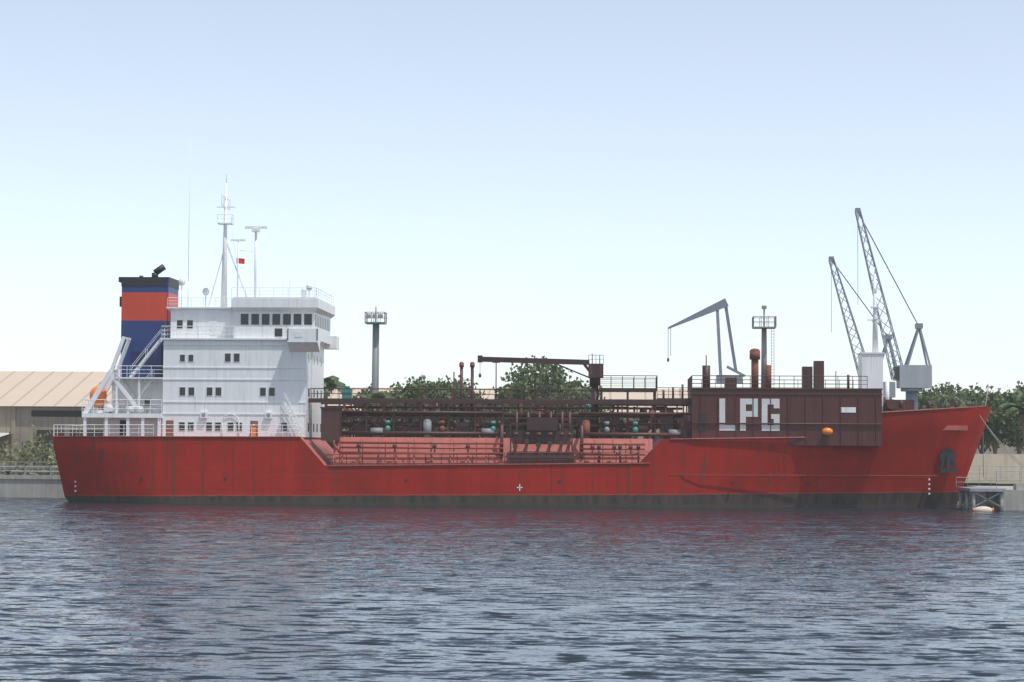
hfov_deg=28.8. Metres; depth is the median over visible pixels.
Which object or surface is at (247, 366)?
superstructure
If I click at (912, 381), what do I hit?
shore cranes
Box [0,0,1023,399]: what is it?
sky
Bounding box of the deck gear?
[308,354,690,464]
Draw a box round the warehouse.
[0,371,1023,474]
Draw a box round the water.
[0,497,1023,681]
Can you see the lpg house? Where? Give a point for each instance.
(814, 410)
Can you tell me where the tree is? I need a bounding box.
[324,355,1023,453]
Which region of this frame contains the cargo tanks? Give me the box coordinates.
[333,437,652,464]
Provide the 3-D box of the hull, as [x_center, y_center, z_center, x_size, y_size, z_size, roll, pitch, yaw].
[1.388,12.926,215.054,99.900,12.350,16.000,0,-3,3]
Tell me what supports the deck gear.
on the hull
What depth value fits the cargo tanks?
209.50 m
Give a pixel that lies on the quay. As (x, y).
(988, 497)
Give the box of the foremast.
[857,267,888,411]
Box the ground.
[965,480,1023,482]
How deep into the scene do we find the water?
86.31 m
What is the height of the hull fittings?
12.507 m
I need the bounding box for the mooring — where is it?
[1,415,1023,476]
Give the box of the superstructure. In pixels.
[53,169,338,437]
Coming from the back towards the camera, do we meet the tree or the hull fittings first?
the tree
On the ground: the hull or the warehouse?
the warehouse
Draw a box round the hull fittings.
[54,380,989,494]
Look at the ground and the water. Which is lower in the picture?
the water
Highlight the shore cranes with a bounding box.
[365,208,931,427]
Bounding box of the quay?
[0,454,1023,511]
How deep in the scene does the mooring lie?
222.38 m
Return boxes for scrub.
[0,425,102,474]
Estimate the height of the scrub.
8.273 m
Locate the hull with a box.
[52,406,991,507]
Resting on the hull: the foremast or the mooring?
the foremast
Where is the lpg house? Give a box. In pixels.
[687,306,882,445]

